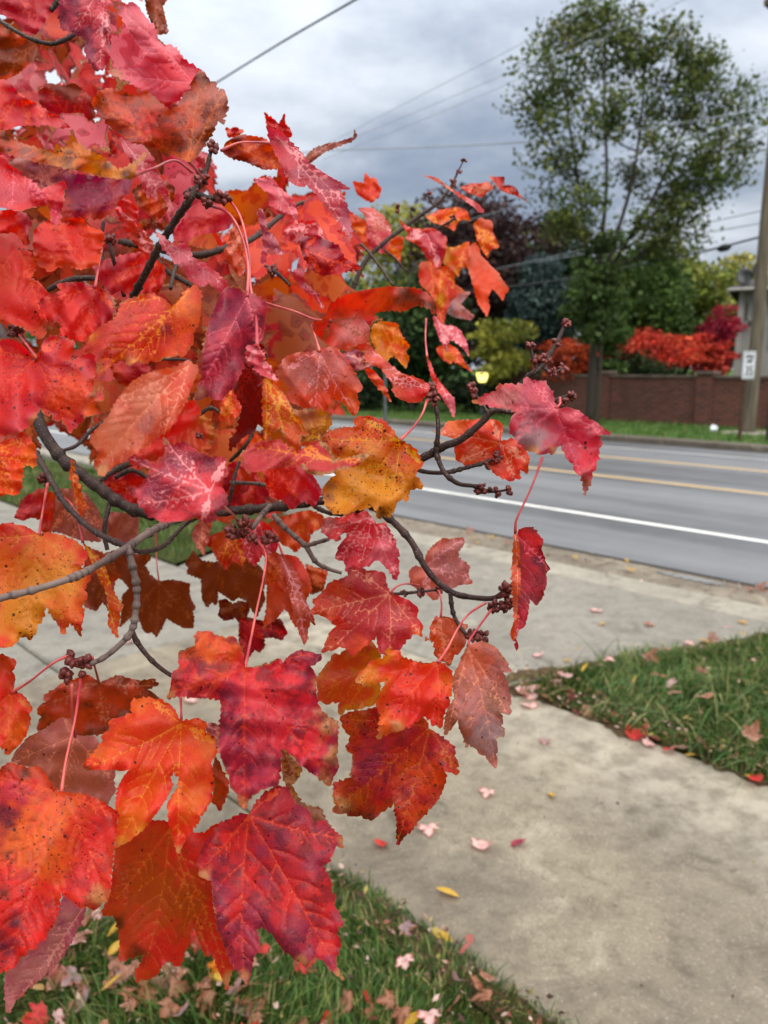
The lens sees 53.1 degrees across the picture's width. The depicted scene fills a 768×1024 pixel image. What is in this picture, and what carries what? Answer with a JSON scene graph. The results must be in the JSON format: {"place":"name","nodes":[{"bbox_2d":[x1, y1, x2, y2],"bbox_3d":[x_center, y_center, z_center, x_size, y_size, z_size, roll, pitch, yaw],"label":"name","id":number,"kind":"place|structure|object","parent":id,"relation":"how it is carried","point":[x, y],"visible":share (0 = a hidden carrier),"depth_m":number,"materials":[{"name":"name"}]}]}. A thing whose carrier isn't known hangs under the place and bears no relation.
{"place":"outdoors","nodes":[
{"label":"outdoors","id":0,"kind":"place"},
{"bbox_2d":[0,643,57,685],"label":"driveway slab","id":1,"kind":"structure","parent":0,"point":[28,666],"depth_m":4.20,"materials":[{"name":"concrete"}]},
{"bbox_2d":[0,501,161,567],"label":"pavement slab","id":2,"kind":"structure","parent":0,"point":[7,513],"depth_m":7.97,"materials":[{"name":"concrete"}]},
{"bbox_2d":[0,457,285,563],"bbox_3d":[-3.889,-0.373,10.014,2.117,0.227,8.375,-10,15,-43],"label":"lawn grass","id":3,"kind":"structure","parent":0,"point":[26,472],"depth_m":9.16,"materials":[{"name":"green plant"}]},
{"bbox_2d":[17,562,287,672],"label":"pavement slab","id":4,"kind":"structure","parent":0,"point":[48,643],"depth_m":4.74,"materials":[{"name":"concrete"}]},
{"bbox_2d":[0,674,331,931],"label":"driveway slab","id":5,"kind":"structure","parent":0,"point":[33,692],"depth_m":3.03,"materials":[{"name":"concrete"}]},
{"bbox_2d":[216,0,355,82],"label":"overhead wire","id":6,"kind":"object","parent":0,"point":[299,31],"visible":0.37,"depth_m":6.30,"materials":[{"name":"grey metal"}]},
{"bbox_2d":[0,863,578,1023],"bbox_3d":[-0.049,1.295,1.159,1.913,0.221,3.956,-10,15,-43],"label":"lawn grass","id":7,"kind":"structure","parent":0,"point":[309,985],"depth_m":1.99,"materials":[{"name":"green plant"}]},
{"bbox_2d":[19,1000,49,1023],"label":"fallen leaf","id":8,"kind":"object","parent":7,"relation":"on","point":[40,1010],"visible":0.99,"depth_m":1.88,"materials":[{"name":"red plant"}]},
{"bbox_2d":[45,963,67,991],"bbox_3d":[-0.849,1.202,1.996,0.063,0.052,0.079,-3,27,-5],"label":"fallen leaf","id":9,"kind":"object","parent":7,"relation":"on","point":[58,979],"visible":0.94,"depth_m":2.00,"materials":[{"name":"brown plant"}]},
{"bbox_2d":[52,1008,65,1023],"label":"fallen leaf","id":10,"kind":"object","parent":7,"relation":"on","point":[57,1014],"visible":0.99,"depth_m":1.87,"materials":[{"name":"pink plant"}]},
{"bbox_2d":[60,965,83,986],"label":"fallen leaf","id":11,"kind":"object","parent":7,"relation":"on","point":[66,982],"visible":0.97,"depth_m":1.99,"materials":[{"name":"pink plant"}]},
{"bbox_2d":[72,983,89,1012],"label":"fallen leaf","id":12,"kind":"object","parent":7,"relation":"on","point":[85,991],"visible":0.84,"depth_m":1.92,"materials":[{"name":"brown plant"}]},
{"bbox_2d":[107,940,119,955],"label":"fallen leaf","id":13,"kind":"object","parent":7,"relation":"on","point":[114,947],"visible":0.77,"depth_m":2.08,"materials":[{"name":"yellow plant"}]},
{"bbox_2d":[107,957,123,971],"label":"fallen leaf","id":14,"kind":"object","parent":7,"relation":"on","point":[113,963],"visible":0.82,"depth_m":2.02,"materials":[{"name":"brown plant"}]},
{"bbox_2d":[117,963,133,980],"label":"fallen leaf","id":15,"kind":"object","parent":7,"relation":"on","point":[126,970],"visible":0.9,"depth_m":1.99,"materials":[{"name":"brown plant"}]},
{"bbox_2d":[118,985,139,1006],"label":"fallen leaf","id":16,"kind":"object","parent":7,"relation":"on","point":[127,995],"visible":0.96,"depth_m":1.92,"materials":[{"name":"brown plant"}]},
{"bbox_2d":[124,959,139,981],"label":"fallen leaf","id":17,"kind":"object","parent":7,"relation":"on","point":[135,963],"visible":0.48,"depth_m":2.01,"materials":[{"name":"brown plant"}]},
{"bbox_2d":[136,979,151,1001],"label":"fallen leaf","id":18,"kind":"object","parent":7,"relation":"on","point":[142,989],"visible":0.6,"depth_m":1.95,"materials":[{"name":"brown plant"}]},
{"bbox_2d":[143,987,158,1006],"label":"fallen leaf","id":19,"kind":"object","parent":7,"relation":"on","point":[151,993],"visible":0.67,"depth_m":1.94,"materials":[{"name":"brown plant"}]},
{"bbox_2d":[151,975,171,995],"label":"fallen leaf","id":20,"kind":"object","parent":7,"relation":"on","point":[163,981],"visible":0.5,"depth_m":2.00,"materials":[{"name":"brown plant"}]},
{"bbox_2d":[156,996,180,1017],"bbox_3d":[-0.529,1.211,1.871,0.062,0.016,0.053,28,34,18],"label":"fallen leaf","id":21,"kind":"object","parent":7,"relation":"on","point":[171,1004],"visible":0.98,"depth_m":1.88,"materials":[{"name":"brown plant"}]},
{"bbox_2d":[160,962,176,978],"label":"fallen leaf","id":22,"kind":"object","parent":7,"relation":"on","point":[166,968],"visible":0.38,"depth_m":2.04,"materials":[{"name":"brown plant"}]},
{"bbox_2d":[167,971,190,1001],"bbox_3d":[-0.524,1.221,1.970,0.058,0.036,0.072,5,44,-7],"label":"fallen leaf","id":23,"kind":"object","parent":7,"relation":"on","point":[173,982],"visible":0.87,"depth_m":1.97,"materials":[{"name":"brown plant"}]},
{"bbox_2d":[186,929,200,953],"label":"fallen leaf","id":24,"kind":"object","parent":7,"relation":"on","point":[192,938],"visible":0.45,"depth_m":2.13,"materials":[{"name":"red plant"}]},
{"bbox_2d":[193,976,214,991],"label":"fallen leaf","id":25,"kind":"object","parent":7,"relation":"on","point":[201,984],"visible":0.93,"depth_m":1.96,"materials":[{"name":"brown plant"}]},
{"bbox_2d":[197,989,216,1019],"bbox_3d":[-0.445,1.228,1.915,0.069,0.040,0.058,-17,9,38],"label":"fallen leaf","id":26,"kind":"object","parent":7,"relation":"on","point":[205,994],"visible":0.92,"depth_m":1.91,"materials":[{"name":"brown plant"}]},
{"bbox_2d":[225,977,241,995],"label":"fallen leaf","id":27,"kind":"object","parent":7,"relation":"on","point":[236,986],"visible":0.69,"depth_m":1.96,"materials":[{"name":"pink plant"}]},
{"bbox_2d":[245,996,265,1017],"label":"fallen leaf","id":28,"kind":"object","parent":7,"relation":"on","point":[260,1006],"visible":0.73,"depth_m":1.92,"materials":[{"name":"brown plant"}]},
{"bbox_2d":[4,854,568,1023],"bbox_3d":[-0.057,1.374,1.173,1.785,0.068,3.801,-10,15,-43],"label":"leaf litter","id":29,"kind":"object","parent":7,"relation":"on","point":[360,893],"visible":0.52,"depth_m":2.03,"materials":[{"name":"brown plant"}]},
{"bbox_2d":[293,958,316,973],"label":"fallen leaf","id":30,"kind":"object","parent":7,"relation":"on","point":[302,967],"visible":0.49,"depth_m":2.02,"materials":[{"name":"red plant"}]},
{"bbox_2d":[0,0,610,1012],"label":"maple tree","id":31,"kind":"object","parent":7,"relation":"on","point":[168,384],"visible":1,"depth_m":0.51,"materials":[{"name":"red plant"}]},
{"bbox_2d":[335,989,352,1016],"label":"fallen leaf","id":32,"kind":"object","parent":7,"relation":"on","point":[348,997],"visible":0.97,"depth_m":1.92,"materials":[{"name":"brown plant"}]},
{"bbox_2d":[375,988,394,1009],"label":"fallen leaf","id":33,"kind":"object","parent":7,"relation":"on","point":[388,999],"visible":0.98,"depth_m":1.92,"materials":[{"name":"brown plant"}]},
{"bbox_2d":[391,1006,411,1023],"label":"fallen leaf","id":34,"kind":"object","parent":7,"relation":"on","point":[401,1012],"visible":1,"depth_m":1.85,"materials":[{"name":"brown plant"}]},
{"bbox_2d":[396,953,413,969],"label":"fallen leaf","id":35,"kind":"object","parent":7,"relation":"on","point":[403,962],"visible":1,"depth_m":2.04,"materials":[{"name":"pink plant"}]},
{"bbox_2d":[398,920,416,936],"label":"fallen leaf","id":36,"kind":"object","parent":7,"relation":"on","point":[406,925],"visible":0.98,"depth_m":2.18,"materials":[{"name":"pink plant"}]},
{"bbox_2d":[404,1012,418,1023],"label":"fallen leaf","id":37,"kind":"object","parent":7,"relation":"on","point":[413,1019],"visible":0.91,"depth_m":1.87,"materials":[{"name":"yellow plant"}]},
{"bbox_2d":[416,1008,441,1023],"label":"fallen leaf","id":38,"kind":"object","parent":7,"relation":"on","point":[429,1016],"visible":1,"depth_m":1.86,"materials":[{"name":"pink plant"}]},
{"bbox_2d":[458,933,473,955],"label":"fallen leaf","id":39,"kind":"object","parent":7,"relation":"on","point":[469,938],"visible":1,"depth_m":2.08,"materials":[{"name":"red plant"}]},
{"bbox_2d":[470,974,484,990],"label":"fallen leaf","id":40,"kind":"object","parent":7,"relation":"on","point":[478,984],"visible":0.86,"depth_m":1.98,"materials":[{"name":"brown plant"}]},
{"bbox_2d":[470,988,492,1001],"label":"fallen leaf","id":41,"kind":"object","parent":7,"relation":"on","point":[485,994],"visible":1,"depth_m":1.93,"materials":[{"name":"brown plant"}]},
{"bbox_2d":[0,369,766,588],"bbox_3d":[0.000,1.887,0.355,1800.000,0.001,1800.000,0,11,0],"label":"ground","id":42,"kind":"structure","parent":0,"point":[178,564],"depth_m":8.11,"materials":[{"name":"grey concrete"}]},
{"bbox_2d":[0,0,767,368],"label":"sky","id":43,"kind":"structure","parent":0,"point":[367,59],"materials":[{"name":"grey"}]},
{"bbox_2d":[37,420,767,586],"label":"road","id":44,"kind":"structure","parent":0,"point":[740,514],"depth_m":9.27,"materials":[{"name":"grey asphalt"}]},
{"bbox_2d":[383,374,386,421],"bbox_3d":[0.028,-3.040,18.520,0.105,2.530,0.110,0,11,0],"label":"metal post","id":45,"kind":"object","parent":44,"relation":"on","point":[385,403],"visible":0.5,"depth_m":18.57,"materials":[{"name":"grey metal"}]},
{"bbox_2d":[43,446,767,588],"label":"road seam","id":46,"kind":"object","parent":44,"relation":"on","point":[572,549],"visible":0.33,"depth_m":6.71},
{"bbox_2d":[49,430,767,542],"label":"road edge line","id":47,"kind":"object","parent":44,"relation":"on","point":[687,529],"visible":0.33,"depth_m":8.44,"materials":[{"name":"white paint"}]},
{"bbox_2d":[258,424,767,471],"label":"road turning lane line","id":48,"kind":"object","parent":44,"relation":"on","point":[639,459],"visible":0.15,"depth_m":13.24,"materials":[{"name":"yellow paint"}]},
{"bbox_2d":[330,415,767,452],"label":"kerb","id":49,"kind":"structure","parent":44,"relation":"on","point":[732,446],"depth_m":16.30,"materials":[{"name":"grey concrete"}]},
{"bbox_2d":[332,424,765,459],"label":"road far edge line","id":50,"kind":"object","parent":44,"relation":"on","point":[616,447],"visible":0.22,"depth_m":14.97,"materials":[{"name":"paint"}]},
{"bbox_2d":[441,457,767,494],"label":"road centre line","id":51,"kind":"object","parent":44,"relation":"on","point":[649,480],"visible":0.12,"depth_m":10.93,"materials":[{"name":"yellow paint"}]},
{"bbox_2d":[42,447,767,606],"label":"gutter","id":52,"kind":"object","parent":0,"point":[740,594],"visible":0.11,"depth_m":6.38,"materials":[{"name":"concrete"}]},
{"bbox_2d":[37,448,309,514],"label":"kerb","id":53,"kind":"structure","parent":52,"relation":"on","point":[46,455],"depth_m":12.75,"materials":[{"name":"concrete"}]},
{"bbox_2d":[376,514,763,605],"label":"leaf litter","id":54,"kind":"object","parent":52,"relation":"on","point":[580,559],"visible":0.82,"depth_m":6.52,"materials":[{"name":"brown plant"}]},
{"bbox_2d":[656,571,724,584],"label":"puddle","id":55,"kind":"object","parent":52,"relation":"on","point":[689,577],"visible":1,"depth_m":5.96,"materials":[{"name":"grey liquid"}]},
{"bbox_2d":[72,613,767,1023],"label":"pavement slab","id":56,"kind":"structure","parent":0,"point":[676,847],"depth_m":2.53,"materials":[{"name":"concrete"}]},
{"bbox_2d":[417,823,439,836],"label":"fallen leaf","id":57,"kind":"object","parent":56,"relation":"on","point":[428,830],"visible":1,"depth_m":2.69,"materials":[{"name":"pink plant"}]},
{"bbox_2d":[469,838,495,849],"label":"fallen leaf","id":58,"kind":"object","parent":56,"relation":"on","point":[482,844],"visible":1,"depth_m":2.60,"materials":[{"name":"pink plant"}]},
{"bbox_2d":[625,727,646,739],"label":"fallen leaf","id":59,"kind":"object","parent":56,"relation":"on","point":[635,734],"visible":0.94,"depth_m":3.37,"materials":[{"name":"red plant"}]},
{"bbox_2d":[269,0,603,175],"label":"overhead wire","id":60,"kind":"object","parent":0,"point":[471,69],"visible":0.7,"depth_m":16.04,"materials":[{"name":"grey metal"}]},
{"bbox_2d":[179,529,767,701],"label":"driveway apron","id":61,"kind":"object","parent":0,"point":[563,605],"visible":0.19,"depth_m":5.00,"materials":[{"name":"concrete"}]},
{"bbox_2d":[505,632,766,682],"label":"edge dirt","id":62,"kind":"structure","parent":61,"relation":"on","point":[520,673],"depth_m":4.13,"materials":[{"name":"soil"}]},
{"bbox_2d":[323,0,682,159],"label":"overhead wire","id":63,"kind":"object","parent":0,"point":[514,80],"visible":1,"depth_m":16.20,"materials":[{"name":"grey metal"}]},
{"bbox_2d":[357,0,656,136],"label":"overhead wire","id":64,"kind":"object","parent":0,"point":[515,69],"visible":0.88,"depth_m":16.16,"materials":[{"name":"grey metal"}]},
{"bbox_2d":[314,511,767,622],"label":"driveway apron lip","id":65,"kind":"object","parent":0,"point":[720,604],"visible":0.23,"depth_m":5.76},
{"bbox_2d":[332,378,767,443],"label":"verge","id":66,"kind":"structure","parent":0,"point":[629,427],"depth_m":19.89,"materials":[{"name":"green plant"}]},
{"bbox_2d":[259,277,375,378],"bbox_3d":[-3.740,-7.963,34.847,8.768,6.034,6.991,0,11,0],"label":"leafy tree","id":67,"kind":"object","parent":66,"relation":"on","point":[360,285],"visible":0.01,"depth_m":34.58,"materials":[{"name":"green plant"}]},
{"bbox_2d":[356,371,425,410],"bbox_3d":[-0.147,-4.297,27.109,3.396,1.442,2.130,0,11,0],"label":"hedge bush","id":68,"kind":"object","parent":66,"relation":"on","point":[373,395],"visible":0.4,"depth_m":26.85,"materials":[{"name":"green plant"}]},
{"bbox_2d":[345,200,462,315],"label":"leafy tree","id":69,"kind":"object","parent":66,"relation":"on","point":[389,212],"visible":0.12,"depth_m":41.09,"materials":[{"name":"green plant"}]},
{"bbox_2d":[353,267,477,410],"bbox_3d":[0.893,-5.830,26.442,4.394,4.944,4.112,-10,14,-42],"label":"leafy tree","id":70,"kind":"object","parent":66,"relation":"on","point":[411,324],"visible":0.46,"depth_m":25.48,"materials":[{"name":"green plant"}]},
{"bbox_2d":[435,370,511,411],"bbox_3d":[3.198,-4.056,25.732,3.164,1.474,1.899,0,11,0],"label":"hedge bush","id":71,"kind":"object","parent":66,"relation":"on","point":[458,390],"visible":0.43,"depth_m":25.47,"materials":[{"name":"green plant"}]},
{"bbox_2d":[394,181,566,360],"bbox_3d":[4.023,-8.928,31.746,7.291,9.059,6.138,0,11,0],"label":"leafy tree","id":72,"kind":"object","parent":66,"relation":"on","point":[512,249],"visible":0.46,"depth_m":30.56,"materials":[{"name":"purple plant"}]},
{"bbox_2d":[476,370,487,415],"bbox_3d":[3.026,-3.609,23.742,0.370,1.518,0.380,0,11,0],"label":"post lamp","id":73,"kind":"object","parent":66,"relation":"on","point":[482,379],"visible":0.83,"depth_m":23.58,"materials":[{"name":"yellow glass"}]},
{"bbox_2d":[411,269,581,388],"bbox_3d":[5.243,-8.781,37.082,9.009,6.835,8.100,0,11,0],"label":"leafy tree","id":74,"kind":"object","parent":66,"relation":"on","point":[469,361],"visible":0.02,"depth_m":36.30,"materials":[{"name":"green plant"}]},
{"bbox_2d":[465,316,539,414],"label":"leafy tree","id":75,"kind":"object","parent":66,"relation":"on","point":[507,356],"visible":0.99,"depth_m":23.65,"materials":[{"name":"green plant"}]},
{"bbox_2d":[503,251,576,372],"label":"spruce tree","id":76,"kind":"object","parent":66,"relation":"on","point":[538,304],"visible":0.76,"depth_m":28.42,"materials":[{"name":"green plant"}]},
{"bbox_2d":[512,209,596,362],"bbox_3d":[8.270,-9.566,35.956,4.622,8.754,4.062,0,11,0],"label":"leafy tree","id":77,"kind":"object","parent":66,"relation":"on","point":[567,272],"visible":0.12,"depth_m":34.60,"materials":[{"name":"green plant"}]},
{"bbox_2d":[528,337,612,383],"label":"leafy tree","id":78,"kind":"object","parent":66,"relation":"on","point":[567,354],"visible":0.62,"depth_m":22.96,"materials":[{"name":"red plant"}]},
{"bbox_2d":[557,228,633,422],"bbox_3d":[5.524,-4.736,20.081,2.009,5.129,1.874,0,11,0],"label":"leafy tree","id":79,"kind":"object","parent":66,"relation":"on","point":[595,309],"visible":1,"depth_m":19.67,"materials":[{"name":"green plant"}]},
{"bbox_2d":[586,303,635,374],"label":"leafy tree","id":80,"kind":"object","parent":66,"relation":"on","point":[620,337],"visible":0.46,"depth_m":22.52,"materials":[{"name":"green plant"}]},
{"bbox_2d":[538,349,686,374],"bbox_3d":[7.149,-4.439,23.855,4.725,1.460,1.750,0,11,0],"label":"hedge bush","id":81,"kind":"object","parent":66,"relation":"on","point":[642,368],"visible":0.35,"depth_m":23.65,"materials":[{"name":"green plant"}]},
{"bbox_2d":[492,0,767,419],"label":"leafy tree","id":82,"kind":"object","parent":66,"relation":"on","point":[697,77],"visible":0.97,"depth_m":19.74,"materials":[{"name":"green plant"}]},
{"bbox_2d":[558,226,703,371],"bbox_3d":[8.963,-7.006,28.035,5.503,6.652,4.482,0,11,0],"label":"leafy tree","id":83,"kind":"object","parent":66,"relation":"on","point":[660,301],"visible":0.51,"depth_m":26.69,"materials":[{"name":"green plant"}]},
{"bbox_2d":[512,370,767,428],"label":"brick wall","id":84,"kind":"structure","parent":66,"relation":"on","point":[709,397],"depth_m":20.80,"materials":[{"name":"brick"}]},
{"bbox_2d":[616,326,705,374],"bbox_3d":[8.312,-4.603,25.183,3.812,2.994,3.108,0,11,0],"label":"bush","id":85,"kind":"object","parent":66,"relation":"on","point":[668,347],"visible":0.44,"depth_m":24.39,"materials":[{"name":"red plant"}]},
{"bbox_2d":[646,241,739,374],"bbox_3d":[12.844,-8.060,32.958,6.110,6.904,5.502,0,11,0],"label":"leafy tree","id":86,"kind":"object","parent":66,"relation":"on","point":[709,298],"visible":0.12,"depth_m":31.10,"materials":[{"name":"green plant"}]},
{"bbox_2d":[677,332,738,374],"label":"leafy tree","id":87,"kind":"object","parent":66,"relation":"on","point":[716,349],"visible":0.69,"depth_m":25.18,"materials":[{"name":"red plant"}]},
{"bbox_2d":[695,303,747,374],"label":"leafy tree","id":88,"kind":"object","parent":66,"relation":"on","point":[722,327],"visible":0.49,"depth_m":25.64,"materials":[{"name":"red plant"}]},
{"bbox_2d":[711,250,756,339],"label":"leafy tree","id":89,"kind":"object","parent":66,"relation":"on","point":[742,256],"visible":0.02,"depth_m":40.02,"materials":[{"name":"green plant"}]},
{"bbox_2d":[737,351,756,437],"bbox_3d":[7.579,-2.427,16.163,0.448,1.877,0.118,-7,13,-32],"label":"speed sign","id":90,"kind":"object","parent":66,"relation":"on","point":[749,364],"visible":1,"depth_m":16.08,"materials":[{"name":"white metal"}]},
{"bbox_2d":[742,0,767,431],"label":"utility pole","id":91,"kind":"object","parent":66,"relation":"on","point":[756,345],"visible":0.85,"depth_m":17.24,"materials":[{"name":"wood"}]},
{"bbox_2d":[302,108,767,152],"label":"overhead wire","id":92,"kind":"object","parent":91,"relation":"attached to","point":[548,139],"visible":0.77,"depth_m":21.48,"materials":[{"name":"grey metal"}]},
{"bbox_2d":[465,237,757,291],"bbox_3d":[5.462,-7.284,23.576,0.548,0.291,14.890,-6,12,-27],"label":"overhead wire","id":93,"kind":"object","parent":91,"relation":"attached to","point":[735,243],"visible":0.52,"depth_m":20.53,"materials":[{"name":"grey metal"}]},
{"bbox_2d":[461,110,767,222],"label":"overhead wire","id":94,"kind":"object","parent":91,"relation":"attached to","point":[637,159],"visible":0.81,"depth_m":18.79,"materials":[{"name":"grey metal"}]},
{"bbox_2d":[469,211,760,274],"bbox_3d":[6.114,-8.221,24.376,0.472,0.267,16.151,-4,11,-19],"label":"overhead wire","id":95,"kind":"object","parent":91,"relation":"attached to","point":[639,236],"visible":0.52,"depth_m":20.01,"materials":[{"name":"grey metal"}]},
{"bbox_2d":[497,223,759,269],"bbox_3d":[6.595,-8.196,24.317,0.121,0.783,15.775,-3,11,-15],"label":"overhead wire","id":96,"kind":"object","parent":91,"relation":"attached to","point":[646,242],"visible":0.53,"depth_m":19.57,"materials":[{"name":"grey metal"}]},
{"bbox_2d":[522,643,767,795],"bbox_3d":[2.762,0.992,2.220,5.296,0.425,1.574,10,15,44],"label":"grass","id":97,"kind":"structure","parent":0,"point":[700,692],"depth_m":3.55,"materials":[{"name":"green plant"}]},
{"bbox_2d":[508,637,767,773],"bbox_3d":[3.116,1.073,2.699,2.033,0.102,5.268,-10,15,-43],"label":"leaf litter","id":98,"kind":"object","parent":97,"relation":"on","point":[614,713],"visible":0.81,"depth_m":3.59,"materials":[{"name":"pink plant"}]},
{"bbox_2d":[509,683,767,785],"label":"edge dirt","id":99,"kind":"structure","parent":97,"relation":"on","point":[618,731],"depth_m":3.40,"materials":[{"name":"brown soil"}]},
{"bbox_2d":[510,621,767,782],"bbox_3d":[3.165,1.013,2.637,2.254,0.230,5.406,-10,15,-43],"label":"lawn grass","id":100,"kind":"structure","parent":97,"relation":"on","point":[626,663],"depth_m":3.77,"materials":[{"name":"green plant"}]},
{"bbox_2d":[644,647,658,662],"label":"fallen leaf","id":101,"kind":"object","parent":100,"relation":"on","point":[648,654],"visible":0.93,"depth_m":3.98,"materials":[{"name":"brown plant"}]},
{"bbox_2d":[741,719,763,741],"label":"fallen leaf","id":102,"kind":"object","parent":100,"relation":"on","point":[752,731],"visible":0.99,"depth_m":3.11,"materials":[{"name":"brown plant"}]},
{"bbox_2d":[728,280,767,375],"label":"grey house","id":103,"kind":"structure","parent":0,"point":[742,295],"depth_m":26.60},
{"bbox_2d":[736,264,755,284],"bbox_3d":[12.372,-7.987,26.313,0.764,0.990,0.563,-10,14,-42],"label":"satellite dish","id":104,"kind":"object","parent":103,"relation":"attached to","point":[744,276],"visible":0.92,"depth_m":26.37,"materials":[{"name":"black metal"}]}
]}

